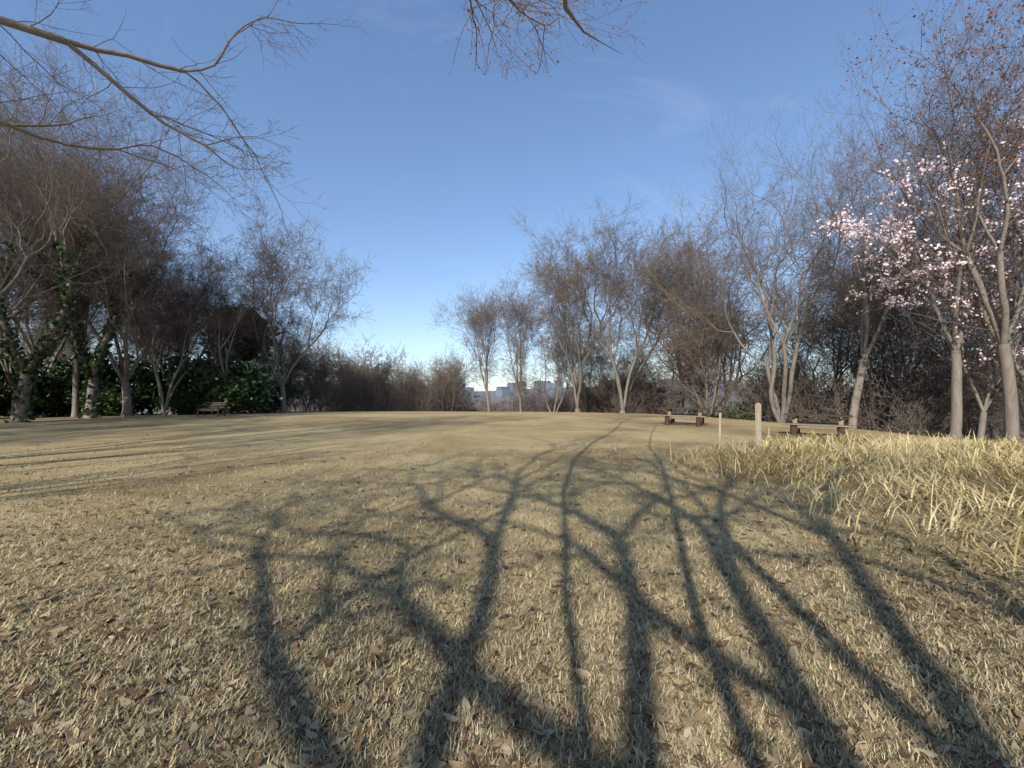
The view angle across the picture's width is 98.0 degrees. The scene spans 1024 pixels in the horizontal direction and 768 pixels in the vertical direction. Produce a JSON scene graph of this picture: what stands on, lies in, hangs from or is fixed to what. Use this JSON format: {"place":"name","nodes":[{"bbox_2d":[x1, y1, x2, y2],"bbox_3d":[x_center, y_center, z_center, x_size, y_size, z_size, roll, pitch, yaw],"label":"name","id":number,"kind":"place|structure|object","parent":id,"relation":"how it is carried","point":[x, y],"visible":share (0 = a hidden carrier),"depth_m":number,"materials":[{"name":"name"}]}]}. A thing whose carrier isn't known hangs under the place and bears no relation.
{"place":"outdoors","nodes":[
{"label":"outdoors","id":0,"kind":"place"},
{"bbox_2d":[0,387,1023,767],"bbox_3d":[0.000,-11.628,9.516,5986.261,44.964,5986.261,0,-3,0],"label":"ground","id":1,"kind":"structure","parent":0,"point":[482,435],"depth_m":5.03,"materials":[{"name":"beige plant"}]},
{"bbox_2d":[0,347,63,417],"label":"evergreen bush","id":2,"kind":"object","parent":1,"relation":"on","point":[3,404],"visible":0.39,"depth_m":26.75,"materials":[{"name":"green plant"}]},
{"bbox_2d":[0,366,79,417],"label":"evergreen bush","id":3,"kind":"object","parent":1,"relation":"on","point":[48,406],"visible":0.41,"depth_m":27.80,"materials":[{"name":"green plant"}]},
{"bbox_2d":[12,320,88,363],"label":"slender tree","id":4,"kind":"object","parent":1,"relation":"on","point":[24,350],"visible":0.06,"depth_m":48.83,"materials":[{"name":"brown plant"}]},
{"bbox_2d":[0,246,102,418],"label":"broad tree","id":5,"kind":"object","parent":1,"relation":"on","point":[5,368],"visible":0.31,"depth_m":25.99,"materials":[{"name":"brown plant"}]},
{"bbox_2d":[0,95,121,323],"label":"broad tree","id":6,"kind":"object","parent":1,"relation":"on","point":[33,285],"visible":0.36,"depth_m":22.21,"materials":[{"name":"brown plant"}]},
{"bbox_2d":[29,371,121,416],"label":"evergreen bush","id":7,"kind":"object","parent":1,"relation":"on","point":[48,394],"visible":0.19,"depth_m":28.61,"materials":[{"name":"green plant"}]},
{"bbox_2d":[0,239,171,370],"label":"broad tree","id":8,"kind":"object","parent":1,"relation":"on","point":[59,324],"visible":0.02,"depth_m":34.67,"materials":[{"name":"brown plant"}]},
{"bbox_2d":[36,344,137,416],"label":"evergreen bush","id":9,"kind":"object","parent":1,"relation":"on","point":[109,374],"visible":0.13,"depth_m":29.75,"materials":[{"name":"green plant"}]},
{"bbox_2d":[0,39,183,322],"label":"broad tree","id":10,"kind":"object","parent":1,"relation":"on","point":[38,271],"visible":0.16,"depth_m":25.00,"materials":[{"name":"brown plant"}]},
{"bbox_2d":[6,162,185,416],"bbox_3d":[-24.902,-5.291,27.059,7.975,15.005,7.776,2,-4,-44],"label":"slender tree","id":11,"kind":"object","parent":1,"relation":"on","point":[75,396],"visible":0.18,"depth_m":26.74,"materials":[{"name":"brown plant"}]},
{"bbox_2d":[0,135,200,415],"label":"broad tree","id":12,"kind":"object","parent":1,"relation":"on","point":[60,346],"visible":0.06,"depth_m":30.90,"materials":[{"name":"brown plant"}]},
{"bbox_2d":[0,44,204,329],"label":"tree","id":13,"kind":"object","parent":1,"relation":"on","point":[15,278],"visible":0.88,"depth_m":17.63,"materials":[{"name":"brown plant"}]},
{"bbox_2d":[51,377,158,415],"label":"evergreen bush","id":14,"kind":"object","parent":1,"relation":"on","point":[111,401],"visible":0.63,"depth_m":28.12,"materials":[{"name":"green plant"}]},
{"bbox_2d":[22,281,202,384],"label":"broad tree","id":15,"kind":"object","parent":1,"relation":"on","point":[119,336],"visible":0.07,"depth_m":42.46,"materials":[{"name":"brown plant"}]},
{"bbox_2d":[0,1,226,422],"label":"tree","id":16,"kind":"object","parent":1,"relation":"on","point":[24,369],"visible":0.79,"depth_m":20.73,"materials":[{"name":"brown plant"}]},
{"bbox_2d":[0,83,233,418],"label":"tree","id":17,"kind":"object","parent":1,"relation":"on","point":[92,366],"visible":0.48,"depth_m":24.85,"materials":[{"name":"brown plant"}]},
{"bbox_2d":[39,273,221,413],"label":"broad tree","id":18,"kind":"object","parent":1,"relation":"on","point":[131,320],"visible":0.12,"depth_m":34.42,"materials":[{"name":"brown plant"}]},
{"bbox_2d":[0,125,265,416],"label":"broad tree","id":19,"kind":"object","parent":1,"relation":"on","point":[124,375],"visible":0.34,"depth_m":26.14,"materials":[{"name":"brown plant"}]},
{"bbox_2d":[108,348,181,413],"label":"evergreen bush","id":20,"kind":"object","parent":1,"relation":"on","point":[145,376],"visible":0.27,"depth_m":32.10,"materials":[{"name":"green plant"}]},
{"bbox_2d":[103,240,188,413],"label":"slender tree","id":21,"kind":"object","parent":1,"relation":"on","point":[143,332],"visible":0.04,"depth_m":35.65,"materials":[{"name":"brown plant"}]},
{"bbox_2d":[40,212,296,414],"bbox_3d":[-21.135,-4.758,29.230,10.984,14.023,12.578,0,-3,0],"label":"broad tree","id":22,"kind":"object","parent":1,"relation":"on","point":[216,266],"visible":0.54,"depth_m":29.62,"materials":[{"name":"brown plant"}]},
{"bbox_2d":[76,220,272,415],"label":"bare tree","id":23,"kind":"object","parent":1,"relation":"on","point":[164,406],"visible":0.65,"depth_m":27.74,"materials":[{"name":"brown plant"}]},
{"bbox_2d":[148,385,218,414],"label":"evergreen bush","id":24,"kind":"object","parent":1,"relation":"on","point":[183,410],"visible":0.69,"depth_m":29.66,"materials":[{"name":"green plant"}]},
{"bbox_2d":[0,0,370,248],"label":"tree","id":25,"kind":"object","parent":1,"relation":"on","point":[39,32],"visible":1,"depth_m":9.11,"materials":[{"name":"brown plant"}]},
{"bbox_2d":[141,337,252,414],"bbox_3d":[-22.066,-0.529,31.631,6.743,5.733,7.585,0,-3,-2],"label":"evergreen bush","id":26,"kind":"object","parent":1,"relation":"on","point":[183,386],"visible":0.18,"depth_m":30.03,"materials":[{"name":"green plant"}]},
{"bbox_2d":[197,402,226,415],"bbox_3d":[-17.862,1.499,26.466,1.600,0.841,0.625,-1,-2,14],"label":"park bench","id":27,"kind":"object","parent":1,"relation":"on","point":[205,408],"visible":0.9,"depth_m":26.48,"materials":[{"name":"brown wood"}]},
{"bbox_2d":[156,246,280,413],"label":"slender tree","id":28,"kind":"object","parent":1,"relation":"on","point":[218,339],"visible":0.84,"depth_m":29.50,"materials":[{"name":"brown plant"}]},
{"bbox_2d":[176,341,283,413],"bbox_3d":[-19.384,-0.422,30.629,6.508,5.371,5.858,-1,-3,24],"label":"evergreen bush","id":29,"kind":"object","parent":1,"relation":"on","point":[239,394],"visible":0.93,"depth_m":30.05,"materials":[{"name":"green plant"}]},
{"bbox_2d":[192,304,279,411],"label":"pine","id":30,"kind":"object","parent":1,"relation":"on","point":[248,350],"visible":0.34,"depth_m":38.08,"materials":[{"name":"green plant"}]},
{"bbox_2d":[227,291,336,382],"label":"broad tree","id":31,"kind":"object","parent":1,"relation":"on","point":[295,339],"visible":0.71,"depth_m":37.29,"materials":[{"name":"brown plant"}]},
{"bbox_2d":[242,373,323,412],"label":"evergreen bush","id":32,"kind":"object","parent":1,"relation":"on","point":[277,406],"visible":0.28,"depth_m":36.17,"materials":[{"name":"green plant"}]},
{"bbox_2d":[247,321,327,411],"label":"bare shrub","id":33,"kind":"object","parent":1,"relation":"on","point":[292,381],"visible":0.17,"depth_m":46.16,"materials":[{"name":"brown plant"}]},
{"bbox_2d":[201,194,378,412],"bbox_3d":[-16.815,-5.787,34.632,12.883,16.419,13.921,1,-3,-18],"label":"broad tree","id":34,"kind":"object","parent":1,"relation":"on","point":[281,382],"visible":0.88,"depth_m":33.36,"materials":[{"name":"brown plant"}]},
{"bbox_2d":[262,349,332,411],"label":"bare shrub","id":35,"kind":"object","parent":1,"relation":"on","point":[290,404],"visible":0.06,"depth_m":53.13,"materials":[{"name":"brown plant"}]},
{"bbox_2d":[269,328,354,411],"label":"broad tree","id":36,"kind":"object","parent":1,"relation":"on","point":[320,369],"visible":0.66,"depth_m":44.41,"materials":[{"name":"brown plant"}]},
{"bbox_2d":[282,327,370,411],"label":"bare shrub","id":37,"kind":"object","parent":1,"relation":"on","point":[308,400],"visible":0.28,"depth_m":49.45,"materials":[{"name":"brown plant"}]},
{"bbox_2d":[300,359,364,411],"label":"shrub","id":38,"kind":"object","parent":1,"relation":"on","point":[326,391],"visible":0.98,"depth_m":40.27,"materials":[{"name":"brown plant"}]},
{"bbox_2d":[297,350,367,411],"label":"bare shrub","id":39,"kind":"object","parent":1,"relation":"on","point":[316,410],"visible":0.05,"depth_m":60.05,"materials":[{"name":"brown plant"}]},
{"bbox_2d":[301,338,398,411],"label":"shrub","id":40,"kind":"object","parent":1,"relation":"on","point":[368,367],"visible":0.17,"depth_m":52.62,"materials":[{"name":"brown plant"}]},
{"bbox_2d":[332,382,371,410],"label":"shrub","id":41,"kind":"object","parent":1,"relation":"on","point":[345,399],"visible":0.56,"depth_m":43.20,"materials":[{"name":"brown plant"}]},
{"bbox_2d":[329,360,390,410],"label":"shrub","id":42,"kind":"object","parent":1,"relation":"on","point":[359,378],"visible":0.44,"depth_m":48.08,"materials":[{"name":"brown plant"}]},
{"bbox_2d":[322,351,410,410],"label":"shrub","id":43,"kind":"object","parent":1,"relation":"on","point":[366,390],"visible":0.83,"depth_m":44.07,"materials":[{"name":"brown plant"}]},
{"bbox_2d":[328,350,409,410],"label":"shrub","id":44,"kind":"object","parent":1,"relation":"on","point":[376,388],"visible":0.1,"depth_m":57.22,"materials":[{"name":"brown plant"}]},
{"bbox_2d":[342,332,430,410],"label":"shrub","id":45,"kind":"object","parent":1,"relation":"on","point":[392,367],"visible":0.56,"depth_m":51.23,"materials":[{"name":"brown plant"}]},
{"bbox_2d":[394,380,446,410],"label":"shrub","id":46,"kind":"object","parent":1,"relation":"on","point":[430,399],"visible":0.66,"depth_m":45.42,"materials":[{"name":"brown plant"}]},
{"bbox_2d":[380,354,463,410],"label":"shrub","id":47,"kind":"object","parent":1,"relation":"on","point":[396,394],"visible":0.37,"depth_m":58.47,"materials":[{"name":"brown plant"}]},
{"bbox_2d":[405,343,484,410],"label":"bare shrub","id":48,"kind":"object","parent":1,"relation":"on","point":[455,379],"visible":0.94,"depth_m":48.67,"materials":[{"name":"brown plant"}]},
{"bbox_2d":[406,348,489,411],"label":"shrub","id":49,"kind":"object","parent":1,"relation":"on","point":[429,375],"visible":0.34,"depth_m":52.93,"materials":[{"name":"brown plant"}]},
{"bbox_2d":[429,279,518,411],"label":"slender tree","id":50,"kind":"object","parent":1,"relation":"on","point":[484,313],"visible":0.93,"depth_m":47.32,"materials":[{"name":"brown plant"}]},
{"bbox_2d":[474,380,545,411],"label":"shrub","id":51,"kind":"object","parent":1,"relation":"on","point":[516,401],"visible":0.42,"depth_m":68.30,"materials":[{"name":"brown plant"}]},
{"bbox_2d":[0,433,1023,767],"bbox_3d":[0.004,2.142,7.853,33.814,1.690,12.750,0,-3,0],"label":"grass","id":52,"kind":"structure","parent":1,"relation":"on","point":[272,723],"depth_m":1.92,"materials":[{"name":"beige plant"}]},
{"bbox_2d":[478,261,559,411],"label":"slender tree","id":53,"kind":"object","parent":1,"relation":"on","point":[522,323],"visible":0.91,"depth_m":44.74,"materials":[{"name":"brown plant"}]},
{"bbox_2d":[511,373,569,411],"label":"shrub","id":54,"kind":"object","parent":1,"relation":"on","point":[537,402],"visible":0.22,"depth_m":71.44,"materials":[{"name":"brown plant"}]},
{"bbox_2d":[445,0,645,79],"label":"tree","id":55,"kind":"object","parent":1,"relation":"on","point":[518,7],"visible":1,"depth_m":8.60,"materials":[{"name":"brown plant"}]},
{"bbox_2d":[476,291,628,411],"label":"broad tree","id":56,"kind":"object","parent":1,"relation":"on","point":[553,356],"visible":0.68,"depth_m":43.27,"materials":[{"name":"brown plant"}]},
{"bbox_2d":[538,377,586,411],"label":"shrub","id":57,"kind":"object","parent":1,"relation":"on","point":[567,405],"visible":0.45,"depth_m":60.37,"materials":[{"name":"brown plant"}]},
{"bbox_2d":[511,206,654,411],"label":"bare tree","id":58,"kind":"object","parent":1,"relation":"on","point":[558,290],"visible":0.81,"depth_m":36.53,"materials":[{"name":"brown plant"}]},
{"bbox_2d":[530,307,657,411],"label":"broad tree","id":59,"kind":"object","parent":1,"relation":"on","point":[592,375],"visible":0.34,"depth_m":46.78,"materials":[{"name":"brown plant"}]},
{"bbox_2d":[562,363,629,412],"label":"shrub","id":60,"kind":"object","parent":1,"relation":"on","point":[596,405],"visible":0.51,"depth_m":45.51,"materials":[{"name":"brown plant"}]},
{"bbox_2d":[593,378,660,413],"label":"shrub","id":61,"kind":"object","parent":1,"relation":"on","point":[618,408],"visible":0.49,"depth_m":37.57,"materials":[{"name":"brown plant"}]},
{"bbox_2d":[593,363,662,413],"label":"shrub","id":62,"kind":"object","parent":1,"relation":"on","point":[609,404],"visible":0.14,"depth_m":44.00,"materials":[{"name":"brown plant"}]},
{"bbox_2d":[543,191,728,412],"bbox_3d":[9.464,-5.874,34.329,17.956,17.018,11.886,2,-3,-42],"label":"bare tree","id":63,"kind":"object","parent":1,"relation":"on","point":[628,387],"visible":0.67,"depth_m":33.78,"materials":[{"name":"brown plant"}]},
{"bbox_2d":[593,354,678,413],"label":"shrub","id":64,"kind":"object","parent":1,"relation":"on","point":[635,386],"visible":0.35,"depth_m":41.39,"materials":[{"name":"brown plant"}]},
{"bbox_2d":[582,329,689,412],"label":"broad tree","id":65,"kind":"object","parent":1,"relation":"on","point":[640,371],"visible":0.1,"depth_m":50.00,"materials":[{"name":"brown plant"}]},
{"bbox_2d":[606,364,688,413],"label":"shrub","id":66,"kind":"object","parent":1,"relation":"on","point":[641,384],"visible":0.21,"depth_m":42.84,"materials":[{"name":"brown plant"}]},
{"bbox_2d":[560,217,766,413],"bbox_3d":[11.067,-3.601,35.025,17.071,19.031,14.907,-2,-3,36],"label":"broad tree","id":67,"kind":"object","parent":1,"relation":"on","point":[651,315],"visible":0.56,"depth_m":33.31,"materials":[{"name":"brown plant"}]},
{"bbox_2d":[644,378,701,413],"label":"shrub","id":68,"kind":"object","parent":1,"relation":"on","point":[675,402],"visible":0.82,"depth_m":31.40,"materials":[{"name":"brown plant"}]},
{"bbox_2d":[659,407,709,426],"bbox_3d":[7.524,1.413,19.371,1.850,0.742,1.730,0,-1,28],"label":"bench","id":69,"kind":"object","parent":1,"relation":"on","point":[699,417],"visible":0.96,"depth_m":19.04,"materials":[{"name":"brown wood"}]},
{"bbox_2d":[640,295,755,413],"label":"tree","id":70,"kind":"object","parent":1,"relation":"on","point":[684,377],"visible":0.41,"depth_m":31.48,"materials":[{"name":"brown plant"}]},
{"bbox_2d":[637,278,767,414],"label":"tree","id":71,"kind":"object","parent":1,"relation":"on","point":[727,338],"visible":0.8,"depth_m":28.75,"materials":[{"name":"brown plant"}]},
{"bbox_2d":[586,192,846,408],"bbox_3d":[14.182,-4.606,32.330,16.979,20.025,15.712,-2,-3,36],"label":"broad tree","id":72,"kind":"object","parent":1,"relation":"on","point":[697,277],"visible":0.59,"depth_m":31.41,"materials":[{"name":"brown plant"}]},
{"bbox_2d":[664,362,780,418],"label":"shrub","id":73,"kind":"object","parent":1,"relation":"on","point":[718,402],"visible":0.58,"depth_m":27.97,"materials":[{"name":"brown plant"}]},
{"bbox_2d":[678,401,772,421],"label":"evergreen bush","id":74,"kind":"object","parent":1,"relation":"on","point":[729,413],"visible":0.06,"depth_m":28.20,"materials":[{"name":"green plant"}]},
{"bbox_2d":[660,184,803,412],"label":"slender tree","id":75,"kind":"object","parent":1,"relation":"on","point":[732,374],"visible":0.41,"depth_m":30.17,"materials":[{"name":"brown plant"}]},
{"bbox_2d":[755,403,760,452],"bbox_3d":[5.368,1.024,9.700,0.085,1.230,0.085,2,-3,-20],"label":"marker post","id":76,"kind":"object","parent":1,"relation":"on","point":[758,423],"visible":0.79,"depth_m":9.68,"materials":[{"name":"brown wood"}]},
{"bbox_2d":[726,333,836,419],"bbox_3d":[22.741,2.463,37.420,9.789,14.015,14.788,-1,-3,27],"label":"bare shrub","id":77,"kind":"object","parent":1,"relation":"on","point":[756,395],"visible":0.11,"depth_m":36.23,"materials":[{"name":"brown plant"}]},
{"bbox_2d":[659,77,928,422],"bbox_3d":[14.224,-5.755,22.903,12.565,17.014,12.709,1,-3,-29],"label":"tree","id":78,"kind":"object","parent":1,"relation":"on","point":[778,414],"visible":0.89,"depth_m":22.96,"materials":[{"name":"brown plant"}]},
{"bbox_2d":[721,327,874,421],"bbox_3d":[22.313,2.263,36.119,10.223,14.477,11.822,0,-3,-2],"label":"shrub","id":79,"kind":"object","parent":1,"relation":"on","point":[753,374],"visible":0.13,"depth_m":34.64,"materials":[{"name":"brown plant"}]},
{"bbox_2d":[727,340,897,431],"bbox_3d":[16.161,1.714,25.742,8.018,7.788,8.797,2,-3,-32],"label":"shrub","id":80,"kind":"object","parent":1,"relation":"on","point":[804,397],"visible":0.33,"depth_m":24.81,"materials":[{"name":"brown plant"}]},
{"bbox_2d":[782,413,853,437],"bbox_3d":[10.035,1.371,14.615,1.851,0.742,1.730,0,-2,36],"label":"bench","id":81,"kind":"object","parent":1,"relation":"on","point":[796,427],"visible":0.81,"depth_m":14.35,"materials":[{"name":"brown wood"}]},
{"bbox_2d":[761,372,892,430],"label":"shrub","id":82,"kind":"object","parent":1,"relation":"on","point":[820,404],"visible":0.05,"depth_m":26.06,"materials":[{"name":"brown plant"}]},
{"bbox_2d":[695,230,978,422],"bbox_3d":[21.242,-1.315,30.318,12.586,18.020,19.013,1,-3,-13],"label":"bare shrub","id":83,"kind":"object","parent":1,"relation":"on","point":[808,352],"visible":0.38,"depth_m":29.53,"materials":[{"name":"brown plant"}]},
{"bbox_2d":[653,427,1023,608],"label":"tall grass","id":84,"kind":"structure","parent":1,"relation":"on","point":[969,453],"depth_m":6.52,"materials":[{"name":"beige plant"}]},
{"bbox_2d":[787,383,901,431],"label":"shrub","id":85,"kind":"object","parent":1,"relation":"on","point":[801,418],"visible":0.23,"depth_m":21.43,"materials":[{"name":"brown plant"}]},
{"bbox_2d":[811,387,928,432],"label":"shrub","id":86,"kind":"object","parent":1,"relation":"on","point":[848,412],"visible":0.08,"depth_m":22.99,"materials":[{"name":"brown plant"}]},
{"bbox_2d":[781,198,990,432],"bbox_3d":[20.066,-1.764,23.699,9.850,19.007,10.102,-1,-3,26],"label":"slender tree","id":87,"kind":"object","parent":1,"relation":"on","point":[859,301],"visible":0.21,"depth_m":24.25,"materials":[{"name":"brown plant"}]},
{"bbox_2d":[753,0,1023,437],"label":"dark tree","id":88,"kind":"object","parent":1,"relation":"on","point":[955,342],"visible":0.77,"depth_m":14.96,"materials":[{"name":"brown plant"}]},
{"bbox_2d":[761,200,1023,432],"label":"broad tree","id":89,"kind":"object","parent":1,"relation":"on","point":[854,366],"visible":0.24,"depth_m":25.51,"materials":[{"name":"brown plant"}]},
{"bbox_2d":[767,25,1022,428],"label":"slender tree","id":90,"kind":"object","parent":1,"relation":"on","point":[865,327],"visible":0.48,"depth_m":19.64,"materials":[{"name":"brown plant"}]},
{"bbox_2d":[812,358,983,435],"bbox_3d":[16.581,1.438,19.398,5.520,5.362,6.057,-1,-3,15],"label":"shrub","id":91,"kind":"object","parent":1,"relation":"on","point":[872,422],"visible":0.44,"depth_m":19.73,"materials":[{"name":"brown plant"}]},
{"bbox_2d":[807,322,1002,439],"bbox_3d":[25.420,2.421,28.581,11.460,14.033,9.910,2,-3,-31],"label":"shrub","id":92,"kind":"object","parent":1,"relation":"on","point":[896,389],"visible":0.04,"depth_m":28.18,"materials":[{"name":"brown plant"}]},
{"bbox_2d":[797,87,1023,383],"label":"cherry tree","id":93,"kind":"object","parent":1,"relation":"on","point":[898,234],"visible":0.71,"depth_m":14.76,"materials":[{"name":"pink plant"}]},
{"bbox_2d":[879,396,950,436],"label":"shrub","id":94,"kind":"object","parent":1,"relation":"on","point":[912,428],"visible":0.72,"depth_m":16.98,"materials":[{"name":"brown plant"}]},
{"bbox_2d":[808,250,1023,440],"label":"broad tree","id":95,"kind":"object","parent":1,"relation":"on","point":[923,343],"visible":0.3,"depth_m":21.53,"materials":[{"name":"brown plant"}]},
{"bbox_2d":[828,0,1023,442],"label":"tall tree","id":96,"kind":"object","parent":1,"relation":"on","point":[1004,329],"visible":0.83,"depth_m":13.87,"materials":[{"name":"brown plant"}]},
{"bbox_2d":[848,317,1023,440],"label":"broad tree","id":97,"kind":"object","parent":1,"relation":"on","point":[974,409],"visible":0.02,"depth_m":29.01,"materials":[{"name":"brown plant"}]},
{"bbox_2d":[850,144,1023,443],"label":"slender tree","id":98,"kind":"object","parent":1,"relation":"on","point":[1018,380],"visible":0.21,"depth_m":17.67,"materials":[{"name":"brown plant"}]},
{"bbox_2d":[852,322,1023,440],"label":"shrub","id":99,"kind":"object","parent":1,"relation":"on","point":[917,390],"visible":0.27,"depth_m":20.39,"materials":[{"name":"brown plant"}]},
{"bbox_2d":[854,237,1023,439],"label":"leaning tree","id":100,"kind":"object","parent":1,"relation":"on","point":[988,398],"visible":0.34,"depth_m":16.08,"materials":[{"name":"brown plant"}]},
{"bbox_2d":[892,397,1022,440],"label":"shrub","id":101,"kind":"object","parent":1,"relation":"on","point":[991,428],"visible":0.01,"depth_m":20.07,"materials":[{"name":"brown plant"}]},
{"bbox_2d":[0,0,1023,391],"label":"sky","id":102,"kind":"structure","parent":0,"point":[417,165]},
{"bbox_2d":[297,378,758,408],"bbox_3d":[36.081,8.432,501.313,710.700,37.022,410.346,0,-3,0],"label":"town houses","id":103,"kind":"structure","parent":0,"point":[501,390],"depth_m":415.35,"materials":[{"name":"grey"}]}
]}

